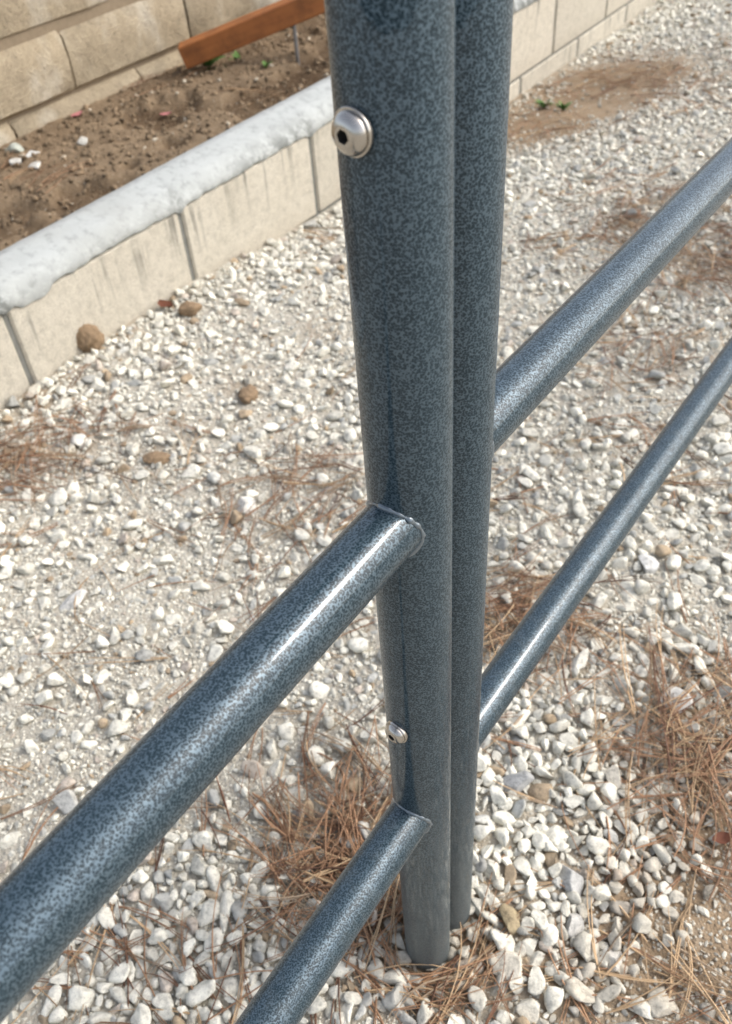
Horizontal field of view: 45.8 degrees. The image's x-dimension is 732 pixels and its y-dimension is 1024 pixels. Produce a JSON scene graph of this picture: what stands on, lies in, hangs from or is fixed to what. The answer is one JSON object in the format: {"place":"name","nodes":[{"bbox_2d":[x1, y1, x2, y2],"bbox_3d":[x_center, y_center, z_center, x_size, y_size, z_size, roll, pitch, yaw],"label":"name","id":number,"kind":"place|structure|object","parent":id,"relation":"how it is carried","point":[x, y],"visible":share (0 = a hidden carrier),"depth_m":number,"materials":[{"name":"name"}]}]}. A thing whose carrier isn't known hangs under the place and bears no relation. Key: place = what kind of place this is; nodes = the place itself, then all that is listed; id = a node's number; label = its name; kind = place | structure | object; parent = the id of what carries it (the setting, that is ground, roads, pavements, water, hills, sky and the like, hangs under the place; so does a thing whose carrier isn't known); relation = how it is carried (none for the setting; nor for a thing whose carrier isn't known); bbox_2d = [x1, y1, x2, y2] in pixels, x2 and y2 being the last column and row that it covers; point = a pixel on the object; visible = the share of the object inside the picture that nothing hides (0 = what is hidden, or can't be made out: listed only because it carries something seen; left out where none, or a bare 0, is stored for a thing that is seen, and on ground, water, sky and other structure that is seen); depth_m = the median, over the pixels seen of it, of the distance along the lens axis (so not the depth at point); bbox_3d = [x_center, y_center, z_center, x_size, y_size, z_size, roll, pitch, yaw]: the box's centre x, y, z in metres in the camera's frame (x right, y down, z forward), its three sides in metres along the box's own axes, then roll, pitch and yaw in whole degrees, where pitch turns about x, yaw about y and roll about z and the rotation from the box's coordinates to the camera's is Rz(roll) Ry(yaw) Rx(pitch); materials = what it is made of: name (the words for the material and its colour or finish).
{"place":"outdoors","nodes":[
{"label":"outdoors","id":0,"kind":"place"},
{"bbox_2d":[0,0,731,1023],"bbox_3d":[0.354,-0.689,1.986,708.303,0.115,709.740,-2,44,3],"label":"ground","id":1,"kind":"structure","parent":0,"point":[612,108],"depth_m":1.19,"materials":[{"name":"grey gravel"}]},
{"bbox_2d":[53,789,77,813],"bbox_3d":[-0.323,0.316,0.935,0.023,0.021,0.023,-25,47,-19],"label":"stone","id":2,"kind":"object","parent":1,"relation":"on","point":[65,801],"visible":0.88,"depth_m":0.93,"materials":[{"name":"stone"}]},
{"bbox_2d":[59,589,86,610],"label":"stone","id":3,"kind":"object","parent":1,"relation":"on","point":[67,604],"visible":0.99,"depth_m":1.14,"materials":[{"name":"stone"}]},
{"bbox_2d":[70,433,88,447],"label":"stone","id":4,"kind":"object","parent":1,"relation":"on","point":[78,440],"visible":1,"depth_m":1.38,"materials":[{"name":"stone"}]},
{"bbox_2d":[76,323,104,352],"bbox_3d":[-0.510,-0.317,1.572,0.067,0.055,0.053,-2,44,3],"label":"dirt clod","id":5,"kind":"object","parent":1,"relation":"on","point":[89,337],"visible":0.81,"depth_m":1.55,"materials":[{"name":"brown soil"}]},
{"bbox_2d":[0,0,279,146],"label":"block wall","id":6,"kind":"structure","parent":1,"relation":"on","point":[59,59],"depth_m":2.11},
{"bbox_2d":[142,451,170,463],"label":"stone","id":7,"kind":"object","parent":1,"relation":"on","point":[154,457],"visible":1,"depth_m":1.35,"materials":[{"name":"beige stone"}]},
{"bbox_2d":[157,299,172,306],"bbox_3d":[-0.386,-0.399,1.663,0.034,0.007,0.026,-2,44,3],"label":"leaf","id":8,"kind":"object","parent":1,"relation":"on","point":[163,303],"visible":1,"depth_m":1.67,"materials":[{"name":"red plant"}]},
{"bbox_2d":[178,301,201,316],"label":"dirt clod","id":9,"kind":"object","parent":1,"relation":"on","point":[188,308],"visible":0.99,"depth_m":1.65,"materials":[{"name":"brown soil"}]},
{"bbox_2d":[0,0,455,1023],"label":"fence panel","id":10,"kind":"object","parent":1,"relation":"on","point":[392,68],"visible":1,"depth_m":0.34,"materials":[{"name":"paint"}]},
{"bbox_2d":[236,496,256,515],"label":"stone","id":11,"kind":"object","parent":1,"relation":"on","point":[245,503],"visible":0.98,"depth_m":1.26,"materials":[{"name":"stone"}]},
{"bbox_2d":[238,384,257,403],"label":"dirt clod","id":12,"kind":"object","parent":1,"relation":"on","point":[248,393],"visible":1,"depth_m":1.45,"materials":[{"name":"beige soil"}]},
{"bbox_2d":[0,0,656,409],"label":"retaining wall","id":13,"kind":"structure","parent":1,"relation":"on","point":[112,262],"depth_m":1.69,"materials":[{"name":"beige concrete"}]},
{"bbox_2d":[0,13,329,250],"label":"planter soil","id":14,"kind":"structure","parent":13,"relation":"in","point":[98,182],"depth_m":2.01,"materials":[{"name":"brown soil"}]},
{"bbox_2d":[5,143,23,152],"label":"pebble","id":15,"kind":"object","parent":14,"relation":"on","point":[15,147],"visible":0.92,"depth_m":1.95,"materials":[{"name":"stone"}]},
{"bbox_2d":[9,158,21,165],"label":"pebble","id":16,"kind":"object","parent":14,"relation":"on","point":[12,161],"visible":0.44,"depth_m":1.89,"materials":[{"name":"stone"}]},
{"bbox_2d":[26,150,39,156],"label":"pebble","id":17,"kind":"object","parent":14,"relation":"on","point":[28,154],"visible":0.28,"depth_m":1.92,"materials":[{"name":"stone"}]},
{"bbox_2d":[28,161,40,169],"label":"pebble","id":18,"kind":"object","parent":14,"relation":"on","point":[36,165],"visible":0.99,"depth_m":1.83,"materials":[{"name":"stone"}]},
{"bbox_2d":[71,111,81,116],"bbox_3d":[-0.704,-0.970,2.111,0.024,0.007,0.032,-2,44,3],"label":"petal","id":19,"kind":"object","parent":14,"relation":"on","point":[76,114],"visible":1,"depth_m":2.12,"materials":[{"name":"pink plant"}]},
{"bbox_2d":[76,136,87,145],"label":"pebble","id":20,"kind":"object","parent":14,"relation":"on","point":[81,141],"visible":0.98,"depth_m":1.92,"materials":[{"name":"stone"}]},
{"bbox_2d":[202,55,225,68],"bbox_3d":[-0.424,-1.215,2.316,0.101,0.051,0.076,-16,45,-11],"label":"weed","id":21,"kind":"object","parent":14,"relation":"on","point":[210,62],"visible":0.43,"depth_m":2.31,"materials":[{"name":"green plant"}]},
{"bbox_2d":[227,51,240,60],"bbox_3d":[-0.350,-1.217,2.322,0.049,0.026,0.049,-34,51,-27],"label":"weed","id":22,"kind":"object","parent":14,"relation":"on","point":[236,55],"visible":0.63,"depth_m":2.33,"materials":[{"name":"green plant"}]},
{"bbox_2d":[178,0,324,68],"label":"timber beam","id":23,"kind":"structure","parent":14,"relation":"on","point":[244,30],"depth_m":2.21,"materials":[{"name":"brown wood"}]},
{"bbox_2d":[262,61,272,68],"bbox_3d":[-0.255,-1.154,2.229,0.028,0.017,0.031,-24,47,-18],"label":"weed","id":24,"kind":"object","parent":14,"relation":"on","point":[265,64],"visible":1,"depth_m":2.22,"materials":[{"name":"green plant"}]},
{"bbox_2d":[292,25,299,64],"bbox_3d":[-0.180,-1.188,2.287,0.011,0.182,0.010,-2,44,3],"label":"metal stake","id":25,"kind":"object","parent":14,"relation":"on","point":[296,43],"visible":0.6,"depth_m":2.25,"materials":[{"name":"metal"}]},
{"bbox_2d":[0,34,731,1023],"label":"pine needles","id":26,"kind":"object","parent":1,"relation":"on","point":[348,828],"visible":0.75,"depth_m":0.93,"materials":[{"name":"brown plant"}]},
{"bbox_2d":[492,951,522,980],"bbox_3d":[0.130,0.420,0.798,0.028,0.016,0.027,-2,44,3],"label":"stone","id":27,"kind":"object","parent":1,"relation":"on","point":[513,960],"visible":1,"depth_m":0.80,"materials":[{"name":"stone"}]},
{"bbox_2d":[499,903,519,935],"bbox_3d":[0.138,0.391,0.829,0.020,0.022,0.029,-2,44,3],"label":"stone","id":28,"kind":"object","parent":1,"relation":"on","point":[509,914],"visible":1,"depth_m":0.82,"materials":[{"name":"stone"}]},
{"bbox_2d":[496,771,533,794],"bbox_3d":[0.158,0.289,0.921,0.044,0.022,0.021,-12,44,-7],"label":"stone","id":29,"kind":"object","parent":1,"relation":"on","point":[519,781],"visible":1,"depth_m":0.92,"materials":[{"name":"stone"}]},
{"bbox_2d":[534,99,553,107],"bbox_3d":[0.519,-1.193,2.531,0.047,0.027,0.052,-22,46,-17],"label":"weed","id":30,"kind":"object","parent":1,"relation":"on","point":[542,104],"visible":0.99,"depth_m":2.53,"materials":[{"name":"green plant"}]},
{"bbox_2d":[555,101,571,110],"bbox_3d":[0.561,-1.159,2.468,0.046,0.025,0.040,20,49,24],"label":"weed","id":31,"kind":"object","parent":1,"relation":"on","point":[562,106],"visible":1,"depth_m":2.47,"materials":[{"name":"green plant"}]},
{"bbox_2d":[558,865,583,897],"bbox_3d":[0.202,0.363,0.852,0.023,0.021,0.037,-32,50,-26],"label":"stone","id":32,"kind":"object","parent":1,"relation":"on","point":[571,879],"visible":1,"depth_m":0.85,"materials":[{"name":"stone"}]},
{"bbox_2d":[565,913,584,937],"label":"stone","id":33,"kind":"object","parent":1,"relation":"on","point":[574,925],"visible":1,"depth_m":0.82,"materials":[{"name":"stone"}]},
{"bbox_2d":[450,0,731,930],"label":"fence panel","id":34,"kind":"object","parent":1,"relation":"on","point":[494,408],"visible":0.74,"depth_m":0.51,"materials":[{"name":"paint"}]},
{"bbox_2d":[602,947,622,971],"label":"stone","id":35,"kind":"object","parent":1,"relation":"on","point":[614,956],"visible":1,"depth_m":0.80,"materials":[{"name":"stone"}]},
{"bbox_2d":[604,764,621,789],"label":"stone","id":36,"kind":"object","parent":1,"relation":"on","point":[612,774],"visible":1,"depth_m":0.92,"materials":[{"name":"stone"}]},
{"bbox_2d":[625,995,656,1019],"bbox_3d":[0.245,0.440,0.769,0.030,0.012,0.016,25,51,28],"label":"stone","id":37,"kind":"object","parent":1,"relation":"on","point":[642,1009],"visible":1,"depth_m":0.76,"materials":[{"name":"stone"}]},
{"bbox_2d":[638,553,659,573],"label":"stone","id":38,"kind":"object","parent":1,"relation":"on","point":[649,564],"visible":0.98,"depth_m":1.12,"materials":[{"name":"stone"}]},
{"bbox_2d":[660,686,692,713],"bbox_3d":[0.350,0.216,0.982,0.036,0.022,0.031,22,50,26],"label":"stone","id":39,"kind":"object","parent":1,"relation":"on","point":[676,691],"visible":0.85,"depth_m":0.98,"materials":[{"name":"stone"}]},
{"bbox_2d":[712,832,731,843],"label":"leaf","id":40,"kind":"object","parent":1,"relation":"on","point":[722,837],"visible":1,"depth_m":0.86,"materials":[{"name":"brown plant"}]}
]}

